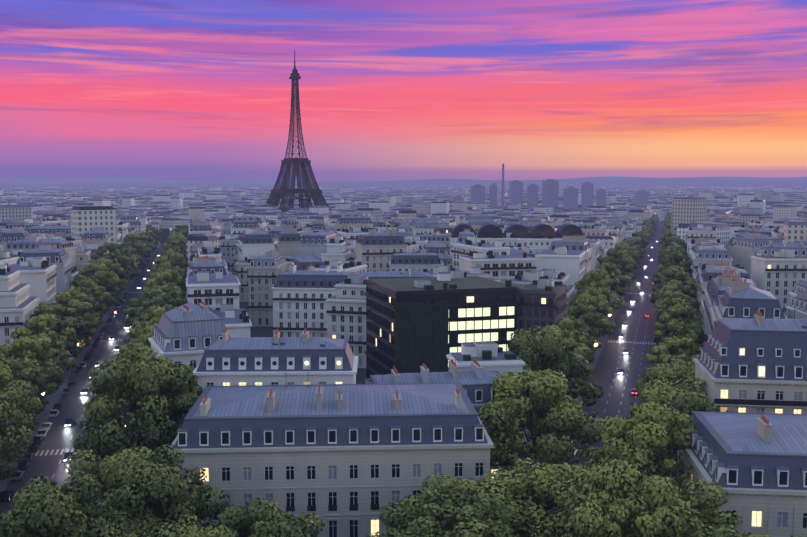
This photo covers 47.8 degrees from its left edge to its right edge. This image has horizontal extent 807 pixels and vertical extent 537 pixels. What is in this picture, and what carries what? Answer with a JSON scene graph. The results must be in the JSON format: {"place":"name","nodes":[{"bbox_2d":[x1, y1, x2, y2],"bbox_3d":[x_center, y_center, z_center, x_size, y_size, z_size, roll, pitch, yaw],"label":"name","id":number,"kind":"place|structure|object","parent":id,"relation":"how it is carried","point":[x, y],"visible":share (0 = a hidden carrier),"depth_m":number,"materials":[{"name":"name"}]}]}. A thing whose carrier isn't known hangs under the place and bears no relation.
{"place":"outdoors","nodes":[
{"label":"outdoors","id":0,"kind":"place"},
{"bbox_2d":[0,245,164,529],"bbox_3d":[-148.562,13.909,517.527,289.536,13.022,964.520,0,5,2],"label":"avenue road","id":1,"kind":"structure","parent":0,"point":[54,447],"depth_m":226.17,"materials":[{"name":"grey asphalt"}]},
{"bbox_2d":[0,491,12,501],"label":"car","id":2,"kind":"object","parent":1,"relation":"on","point":[5,496],"visible":1,"depth_m":161.75,"materials":[{"name":"black paint"}]},
{"bbox_2d":[30,304,90,376],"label":"tree","id":3,"kind":"object","parent":1,"relation":"on","point":[84,328],"visible":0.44,"depth_m":260.62,"materials":[{"name":"green plant"}]},
{"bbox_2d":[39,287,100,356],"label":"tree","id":4,"kind":"object","parent":1,"relation":"on","point":[66,296],"visible":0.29,"depth_m":279.72,"materials":[{"name":"green plant"}]},
{"bbox_2d":[56,305,91,370],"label":"tree","id":5,"kind":"object","parent":1,"relation":"on","point":[83,341],"visible":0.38,"depth_m":271.20,"materials":[{"name":"green plant"}]},
{"bbox_2d":[65,292,100,357],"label":"tree","id":6,"kind":"object","parent":1,"relation":"on","point":[92,301],"visible":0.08,"depth_m":293.26,"materials":[{"name":"green plant"}]},
{"bbox_2d":[70,262,120,310],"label":"tree","id":7,"kind":"object","parent":1,"relation":"on","point":[99,270],"visible":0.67,"depth_m":351.20,"materials":[{"name":"green plant"}]},
{"bbox_2d":[94,279,123,305],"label":"tree","id":8,"kind":"object","parent":1,"relation":"on","point":[111,288],"visible":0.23,"depth_m":363.21,"materials":[{"name":"green plant"}]},
{"bbox_2d":[90,258,128,289],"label":"tree","id":9,"kind":"object","parent":1,"relation":"on","point":[117,268],"visible":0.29,"depth_m":401.94,"materials":[{"name":"green plant"}]},
{"bbox_2d":[115,243,132,290],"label":"tree","id":10,"kind":"object","parent":1,"relation":"on","point":[123,249],"visible":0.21,"depth_m":483.47,"materials":[{"name":"green plant"}]},
{"bbox_2d":[128,292,176,327],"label":"tree","id":11,"kind":"object","parent":1,"relation":"on","point":[167,299],"visible":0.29,"depth_m":274.01,"materials":[{"name":"green plant"}]},
{"bbox_2d":[122,284,186,325],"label":"tree","id":12,"kind":"object","parent":1,"relation":"on","point":[136,302],"visible":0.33,"depth_m":294.17,"materials":[{"name":"green plant"}]},
{"bbox_2d":[142,271,187,307],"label":"tree","id":13,"kind":"object","parent":1,"relation":"on","point":[161,278],"visible":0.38,"depth_m":308.16,"materials":[{"name":"green plant"}]},
{"bbox_2d":[149,255,184,278],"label":"tree","id":14,"kind":"object","parent":1,"relation":"on","point":[160,262],"visible":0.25,"depth_m":386.42,"materials":[{"name":"green plant"}]},
{"bbox_2d":[0,185,806,257],"bbox_3d":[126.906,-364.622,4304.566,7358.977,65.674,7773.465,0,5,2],"label":"city","id":15,"kind":"object","parent":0,"point":[166,210],"visible":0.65,"depth_m":1674.01},
{"bbox_2d":[0,176,806,188],"bbox_3d":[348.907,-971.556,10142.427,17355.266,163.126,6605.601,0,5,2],"label":"hills","id":16,"kind":"structure","parent":0,"point":[608,182],"depth_m":8896.70,"materials":[{"name":"blue"}]},
{"bbox_2d":[0,0,806,181],"label":"sky","id":17,"kind":"structure","parent":0,"point":[183,90],"materials":[{"name":"pink"}]},
{"bbox_2d":[156,220,664,383],"bbox_3d":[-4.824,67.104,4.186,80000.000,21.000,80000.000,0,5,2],"label":"ground","id":18,"kind":"structure","parent":0,"point":[257,331],"depth_m":347.93,"materials":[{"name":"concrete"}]},
{"bbox_2d":[0,411,19,458],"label":"tree","id":19,"kind":"object","parent":18,"relation":"on","point":[4,424],"visible":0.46,"depth_m":151.08,"materials":[{"name":"green plant"}]},
{"bbox_2d":[0,396,33,479],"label":"tree","id":20,"kind":"object","parent":18,"relation":"on","point":[11,450],"visible":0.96,"depth_m":143.51,"materials":[{"name":"green plant"}]},
{"bbox_2d":[0,391,39,462],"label":"tree","id":21,"kind":"object","parent":18,"relation":"on","point":[19,416],"visible":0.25,"depth_m":163.60,"materials":[{"name":"green plant"}]},
{"bbox_2d":[0,363,42,438],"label":"tree","id":22,"kind":"object","parent":18,"relation":"on","point":[6,377],"visible":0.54,"depth_m":170.11,"materials":[{"name":"green plant"}]},
{"bbox_2d":[0,356,49,419],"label":"tree","id":23,"kind":"object","parent":18,"relation":"on","point":[24,369],"visible":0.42,"depth_m":190.77,"materials":[{"name":"green plant"}]},
{"bbox_2d":[0,335,59,436],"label":"tree","id":24,"kind":"object","parent":18,"relation":"on","point":[40,353],"visible":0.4,"depth_m":202.78,"materials":[{"name":"green plant"}]},
{"bbox_2d":[7,363,63,404],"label":"tree","id":25,"kind":"object","parent":18,"relation":"on","point":[59,380],"visible":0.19,"depth_m":212.00,"materials":[{"name":"green plant"}]},
{"bbox_2d":[16,334,64,375],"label":"tree","id":26,"kind":"object","parent":18,"relation":"on","point":[56,351],"visible":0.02,"depth_m":220.48,"materials":[{"name":"green plant"}]},
{"bbox_2d":[10,313,77,398],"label":"tree","id":27,"kind":"object","parent":18,"relation":"on","point":[38,324],"visible":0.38,"depth_m":230.86,"materials":[{"name":"green plant"}]},
{"bbox_2d":[48,330,67,394],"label":"tree","id":28,"kind":"object","parent":18,"relation":"on","point":[64,345],"visible":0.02,"depth_m":242.72,"materials":[{"name":"green plant"}]},
{"bbox_2d":[0,470,125,536],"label":"tree","id":29,"kind":"object","parent":18,"relation":"on","point":[41,510],"visible":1,"depth_m":98.21,"materials":[{"name":"green plant"}]},
{"bbox_2d":[0,212,147,363],"bbox_3d":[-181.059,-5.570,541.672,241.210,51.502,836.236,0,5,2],"label":"apartment buildings","id":30,"kind":"structure","parent":18,"relation":"on","point":[31,280],"depth_m":299.42,"materials":[{"name":"stone"}]},
{"bbox_2d":[68,278,102,313],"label":"tree","id":31,"kind":"object","parent":18,"relation":"on","point":[85,286],"visible":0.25,"depth_m":321.14,"materials":[{"name":"green plant"}]},
{"bbox_2d":[90,281,110,312],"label":"tree","id":32,"kind":"object","parent":18,"relation":"on","point":[105,296],"visible":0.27,"depth_m":332.71,"materials":[{"name":"green plant"}]},
{"bbox_2d":[90,242,129,285],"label":"tree","id":33,"kind":"object","parent":18,"relation":"on","point":[115,255],"visible":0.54,"depth_m":421.76,"materials":[{"name":"green plant"}]},
{"bbox_2d":[57,447,186,517],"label":"tree","id":34,"kind":"object","parent":18,"relation":"on","point":[106,471],"visible":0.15,"depth_m":117.25,"materials":[{"name":"green plant"}]},
{"bbox_2d":[118,328,152,355],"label":"tree","id":35,"kind":"object","parent":18,"relation":"on","point":[142,338],"visible":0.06,"depth_m":209.87,"materials":[{"name":"green plant"}]},
{"bbox_2d":[128,243,145,264],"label":"tree","id":36,"kind":"object","parent":18,"relation":"on","point":[139,248],"visible":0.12,"depth_m":557.23,"materials":[{"name":"green plant"}]},
{"bbox_2d":[123,232,151,253],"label":"tree","id":37,"kind":"object","parent":18,"relation":"on","point":[129,238],"visible":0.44,"depth_m":617.05,"materials":[{"name":"green plant"}]},
{"bbox_2d":[72,356,204,492],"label":"tree","id":38,"kind":"object","parent":18,"relation":"on","point":[146,380],"visible":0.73,"depth_m":140.71,"materials":[{"name":"green plant"}]},
{"bbox_2d":[83,341,194,457],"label":"tree","id":39,"kind":"object","parent":18,"relation":"on","point":[130,353],"visible":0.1,"depth_m":152.47,"materials":[{"name":"green plant"}]},
{"bbox_2d":[123,320,154,342],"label":"tree","id":40,"kind":"object","parent":18,"relation":"on","point":[146,323],"visible":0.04,"depth_m":223.78,"materials":[{"name":"green plant"}]},
{"bbox_2d":[123,323,157,347],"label":"tree","id":41,"kind":"object","parent":18,"relation":"on","point":[147,329],"visible":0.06,"depth_m":213.77,"materials":[{"name":"green plant"}]},
{"bbox_2d":[96,519,186,536],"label":"tree","id":42,"kind":"object","parent":18,"relation":"on","point":[170,533],"visible":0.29,"depth_m":103.88,"materials":[{"name":"green plant"}]},
{"bbox_2d":[127,304,165,337],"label":"tree","id":43,"kind":"object","parent":18,"relation":"on","point":[154,313],"visible":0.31,"depth_m":234.17,"materials":[{"name":"green plant"}]},
{"bbox_2d":[97,444,231,536],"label":"tree","id":44,"kind":"object","parent":18,"relation":"on","point":[143,483],"visible":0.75,"depth_m":108.65,"materials":[{"name":"green plant"}]},
{"bbox_2d":[157,267,187,305],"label":"tree","id":45,"kind":"object","parent":18,"relation":"on","point":[177,280],"visible":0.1,"depth_m":338.90,"materials":[{"name":"green plant"}]},
{"bbox_2d":[167,252,187,276],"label":"tree","id":46,"kind":"object","parent":18,"relation":"on","point":[175,258],"visible":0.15,"depth_m":411.00,"materials":[{"name":"green plant"}]},
{"bbox_2d":[169,240,185,257],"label":"tree","id":47,"kind":"object","parent":18,"relation":"on","point":[173,244],"visible":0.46,"depth_m":520.15,"materials":[{"name":"green plant"}]},
{"bbox_2d":[148,296,230,388],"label":"building","id":48,"kind":"structure","parent":18,"relation":"on","point":[187,334],"depth_m":170.77,"materials":[{"name":"metal"}]},
{"bbox_2d":[172,513,239,536],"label":"tree","id":49,"kind":"object","parent":18,"relation":"on","point":[193,530],"visible":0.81,"depth_m":104.06,"materials":[{"name":"green plant"}]},
{"bbox_2d":[186,216,251,337],"bbox_3d":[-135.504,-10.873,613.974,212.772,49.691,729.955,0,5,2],"label":"apartment buildings","id":50,"kind":"structure","parent":18,"relation":"on","point":[209,274],"depth_m":278.54,"materials":[{"name":"stone"}]},
{"bbox_2d":[212,497,324,536],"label":"tree","id":51,"kind":"object","parent":18,"relation":"on","point":[254,523],"visible":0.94,"depth_m":105.26,"materials":[{"name":"green plant"}]},
{"bbox_2d":[191,327,357,389],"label":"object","id":52,"kind":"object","parent":18,"relation":"on","point":[277,359],"visible":0.38,"depth_m":153.53,"materials":[{"name":"metal"}]},
{"bbox_2d":[266,49,330,211],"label":"lattice tower","id":53,"kind":"structure","parent":18,"relation":"on","point":[305,178],"depth_m":1753.40,"materials":[{"name":"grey metal"}]},
{"bbox_2d":[167,383,493,536],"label":"apartment building","id":54,"kind":"structure","parent":18,"relation":"on","point":[345,460],"depth_m":129.66,"materials":[{"name":"stone"}]},
{"bbox_2d":[367,531,418,536],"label":"tree","id":55,"kind":"object","parent":18,"relation":"on","point":[395,534],"visible":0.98,"depth_m":109.76,"materials":[{"name":"green plant"}]},
{"bbox_2d":[0,211,806,367],"bbox_3d":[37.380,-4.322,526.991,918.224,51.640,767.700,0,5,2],"label":"city blocks","id":56,"kind":"structure","parent":18,"relation":"on","point":[294,276],"depth_m":374.57,"materials":[{"name":"stone"}]},
{"bbox_2d":[364,270,519,378],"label":"glass office building","id":57,"kind":"structure","parent":18,"relation":"on","point":[481,309],"depth_m":240.27,"materials":[{"name":"glass"}]},
{"bbox_2d":[395,301,448,372],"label":"wall panel","id":58,"kind":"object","parent":57,"relation":"attached to","point":[421,333],"visible":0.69,"depth_m":234.05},
{"bbox_2d":[365,358,524,483],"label":"apartment building","id":59,"kind":"structure","parent":18,"relation":"on","point":[476,381],"depth_m":157.51,"materials":[{"name":"metal"}]},
{"bbox_2d":[379,474,545,536],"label":"tree","id":60,"kind":"object","parent":18,"relation":"on","point":[482,515],"visible":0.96,"depth_m":114.29,"materials":[{"name":"green plant"}]},
{"bbox_2d":[446,341,525,444],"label":"white building","id":61,"kind":"structure","parent":18,"relation":"on","point":[489,355],"depth_m":168.60,"materials":[{"name":"concrete"}]},
{"bbox_2d":[449,223,586,253],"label":"arched roofs","id":62,"kind":"structure","parent":18,"relation":"on","point":[490,233],"depth_m":503.08,"materials":[{"name":"pale stone"},{"name":"dark zinc"},{"name":"glass"}]},
{"bbox_2d":[477,369,607,476],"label":"tree","id":63,"kind":"object","parent":18,"relation":"on","point":[536,390],"visible":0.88,"depth_m":149.15,"materials":[{"name":"green plant"}]},
{"bbox_2d":[518,279,567,335],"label":"building","id":64,"kind":"structure","parent":18,"relation":"on","point":[542,302],"depth_m":243.20,"materials":[{"name":"beige stone"}]},
{"bbox_2d":[464,457,625,536],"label":"tree","id":65,"kind":"object","parent":18,"relation":"on","point":[536,481],"visible":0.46,"depth_m":116.24,"materials":[{"name":"green plant"}]},
{"bbox_2d":[507,325,586,445],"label":"tree","id":66,"kind":"object","parent":18,"relation":"on","point":[530,348],"visible":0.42,"depth_m":175.33,"materials":[{"name":"green plant"}]},
{"bbox_2d":[453,164,648,211],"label":"distant skyscrapers","id":67,"kind":"structure","parent":18,"relation":"on","point":[550,191],"depth_m":1815.26,"materials":[{"name":"grey concrete"}]},
{"bbox_2d":[533,325,590,380],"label":"tree","id":68,"kind":"object","parent":18,"relation":"on","point":[552,328],"visible":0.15,"depth_m":212.67,"materials":[{"name":"green plant"}]},
{"bbox_2d":[540,332,589,385],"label":"tree","id":69,"kind":"object","parent":18,"relation":"on","point":[573,346],"visible":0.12,"depth_m":204.50,"materials":[{"name":"green plant"}]},
{"bbox_2d":[558,315,587,343],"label":"tree","id":70,"kind":"object","parent":18,"relation":"on","point":[566,327],"visible":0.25,"depth_m":221.54,"materials":[{"name":"green plant"}]},
{"bbox_2d":[549,353,603,431],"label":"tree","id":71,"kind":"object","parent":18,"relation":"on","point":[589,394],"visible":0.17,"depth_m":193.91,"materials":[{"name":"green plant"}]},
{"bbox_2d":[512,207,646,331],"bbox_3d":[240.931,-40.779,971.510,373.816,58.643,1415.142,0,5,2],"label":"apartment buildings","id":72,"kind":"structure","parent":18,"relation":"on","point":[569,261],"depth_m":353.71,"materials":[{"name":"stone"}]},
{"bbox_2d":[576,330,594,371],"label":"tree","id":73,"kind":"object","parent":18,"relation":"on","point":[590,356],"visible":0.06,"depth_m":234.97,"materials":[{"name":"green plant"}]},
{"bbox_2d":[575,327,596,354],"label":"tree","id":74,"kind":"object","parent":18,"relation":"on","point":[579,329],"visible":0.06,"depth_m":261.17,"materials":[{"name":"green plant"}]},
{"bbox_2d":[575,282,626,320],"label":"tree","id":75,"kind":"object","parent":18,"relation":"on","point":[615,298],"visible":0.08,"depth_m":330.32,"materials":[{"name":"green plant"}]},
{"bbox_2d":[591,267,612,286],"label":"tree","id":76,"kind":"object","parent":18,"relation":"on","point":[604,271],"visible":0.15,"depth_m":340.58,"materials":[{"name":"green plant"}]},
{"bbox_2d":[597,248,631,276],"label":"tree","id":77,"kind":"object","parent":18,"relation":"on","point":[621,259],"visible":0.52,"depth_m":430.65,"materials":[{"name":"green plant"}]},
{"bbox_2d":[555,459,698,536],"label":"tree","id":78,"kind":"object","parent":18,"relation":"on","point":[596,492],"visible":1,"depth_m":102.72,"materials":[{"name":"green plant"}]},
{"bbox_2d":[584,402,696,506],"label":"tree","id":79,"kind":"object","parent":18,"relation":"on","point":[654,428],"visible":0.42,"depth_m":127.14,"materials":[{"name":"green plant"}]},
{"bbox_2d":[585,475,742,536],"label":"tree","id":80,"kind":"object","parent":18,"relation":"on","point":[705,513],"visible":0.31,"depth_m":108.15,"materials":[{"name":"green plant"}]},
{"bbox_2d":[635,360,694,401],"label":"tree","id":81,"kind":"object","parent":18,"relation":"on","point":[674,372],"visible":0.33,"depth_m":180.66,"materials":[{"name":"green plant"}]},
{"bbox_2d":[644,337,699,382],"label":"tree","id":82,"kind":"object","parent":18,"relation":"on","point":[676,346],"visible":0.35,"depth_m":217.38,"materials":[{"name":"green plant"}]},
{"bbox_2d":[654,290,690,319],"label":"tree","id":83,"kind":"object","parent":18,"relation":"on","point":[675,294],"visible":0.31,"depth_m":315.99,"materials":[{"name":"green plant"}]},
{"bbox_2d":[627,393,719,477],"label":"tree","id":84,"kind":"object","parent":18,"relation":"on","point":[687,405],"visible":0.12,"depth_m":142.57,"materials":[{"name":"green plant"}]},
{"bbox_2d":[650,268,696,303],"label":"tree","id":85,"kind":"object","parent":18,"relation":"on","point":[678,276],"visible":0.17,"depth_m":352.56,"materials":[{"name":"green plant"}]},
{"bbox_2d":[653,318,697,362],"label":"tree","id":86,"kind":"object","parent":18,"relation":"on","point":[669,327],"visible":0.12,"depth_m":243.81,"materials":[{"name":"green plant"}]},
{"bbox_2d":[655,279,695,299],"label":"tree","id":87,"kind":"object","parent":18,"relation":"on","point":[686,289],"visible":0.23,"depth_m":340.98,"materials":[{"name":"green plant"}]},
{"bbox_2d":[618,376,735,462],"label":"tree","id":88,"kind":"object","parent":18,"relation":"on","point":[664,393],"visible":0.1,"depth_m":153.08,"materials":[{"name":"green plant"}]},
{"bbox_2d":[655,284,699,308],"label":"tree","id":89,"kind":"object","parent":18,"relation":"on","point":[667,291],"visible":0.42,"depth_m":325.27,"materials":[{"name":"green plant"}]},
{"bbox_2d":[657,335,699,364],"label":"tree","id":90,"kind":"object","parent":18,"relation":"on","point":[694,350],"visible":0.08,"depth_m":223.86,"materials":[{"name":"green plant"}]},
{"bbox_2d":[653,306,707,344],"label":"tree","id":91,"kind":"object","parent":18,"relation":"on","point":[679,313],"visible":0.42,"depth_m":252.76,"materials":[{"name":"green plant"}]},
{"bbox_2d":[662,321,698,344],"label":"tree","id":92,"kind":"object","parent":18,"relation":"on","point":[681,329],"visible":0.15,"depth_m":233.17,"materials":[{"name":"green plant"}]},
{"bbox_2d":[667,353,694,368],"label":"tree","id":93,"kind":"object","parent":18,"relation":"on","point":[685,357],"visible":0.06,"depth_m":207.57,"materials":[{"name":"green plant"}]},
{"bbox_2d":[690,524,769,536],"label":"tree","id":94,"kind":"object","parent":18,"relation":"on","point":[739,534],"visible":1,"depth_m":100.12,"materials":[{"name":"green plant"}]},
{"bbox_2d":[684,224,787,346],"bbox_3d":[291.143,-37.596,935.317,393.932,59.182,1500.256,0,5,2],"label":"apartment buildings","id":95,"kind":"structure","parent":18,"relation":"on","point":[726,290],"depth_m":261.26,"materials":[{"name":"metal"}]},
{"bbox_2d":[677,411,806,536],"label":"apartment building","id":96,"kind":"structure","parent":18,"relation":"on","point":[754,465],"depth_m":111.99,"materials":[{"name":"metal"}]},
{"bbox_2d":[693,310,806,413],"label":"apartment building","id":97,"kind":"structure","parent":18,"relation":"on","point":[757,363],"depth_m":149.88,"materials":[{"name":"stone"}]},
{"bbox_2d":[523,223,693,516],"bbox_3d":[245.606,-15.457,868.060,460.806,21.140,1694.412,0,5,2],"label":"avenue road","id":98,"kind":"structure","parent":0,"point":[611,359],"depth_m":305.09,"materials":[{"name":"grey asphalt"}]},
{"bbox_2d":[566,302,605,348],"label":"tree","id":99,"kind":"object","parent":98,"relation":"on","point":[591,317],"visible":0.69,"depth_m":268.32,"materials":[{"name":"green plant"}]},
{"bbox_2d":[574,315,602,340],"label":"tree","id":100,"kind":"object","parent":98,"relation":"on","point":[597,330],"visible":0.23,"depth_m":278.01,"materials":[{"name":"green plant"}]},
{"bbox_2d":[567,294,615,337],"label":"tree","id":101,"kind":"object","parent":98,"relation":"on","point":[602,307],"visible":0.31,"depth_m":285.23,"materials":[{"name":"green plant"}]},
{"bbox_2d":[574,286,609,318],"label":"tree","id":102,"kind":"object","parent":98,"relation":"on","point":[597,294],"visible":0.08,"depth_m":305.15,"materials":[{"name":"green plant"}]},
{"bbox_2d":[573,270,611,316],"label":"tree","id":103,"kind":"object","parent":98,"relation":"on","point":[602,284],"visible":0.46,"depth_m":313.65,"materials":[{"name":"green plant"}]},
{"bbox_2d":[587,262,631,295],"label":"tree","id":104,"kind":"object","parent":98,"relation":"on","point":[614,272],"visible":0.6,"depth_m":376.81,"materials":[{"name":"green plant"}]},
{"bbox_2d":[653,251,691,284],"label":"tree","id":105,"kind":"object","parent":98,"relation":"on","point":[676,257],"visible":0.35,"depth_m":406.61,"materials":[{"name":"green plant"}]},
{"bbox_2d":[659,244,686,269],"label":"tree","id":106,"kind":"object","parent":98,"relation":"on","point":[669,250],"visible":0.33,"depth_m":476.75,"materials":[{"name":"green plant"}]},
{"bbox_2d":[651,270,698,297],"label":"tree","id":107,"kind":"object","parent":98,"relation":"on","point":[664,279],"visible":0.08,"depth_m":359.86,"materials":[{"name":"green plant"}]},
{"bbox_2d":[664,237,686,250],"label":"tree","id":108,"kind":"object","parent":98,"relation":"on","point":[668,241],"visible":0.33,"depth_m":567.54,"materials":[{"name":"green plant"}]},
{"bbox_2d":[657,298,698,322],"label":"tree","id":109,"kind":"object","parent":98,"relation":"on","point":[672,302],"visible":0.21,"depth_m":297.84,"materials":[{"name":"green plant"}]},
{"bbox_2d":[659,304,700,324],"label":"tree","id":110,"kind":"object","parent":98,"relation":"on","point":[696,317],"visible":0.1,"depth_m":278.51,"materials":[{"name":"green plant"}]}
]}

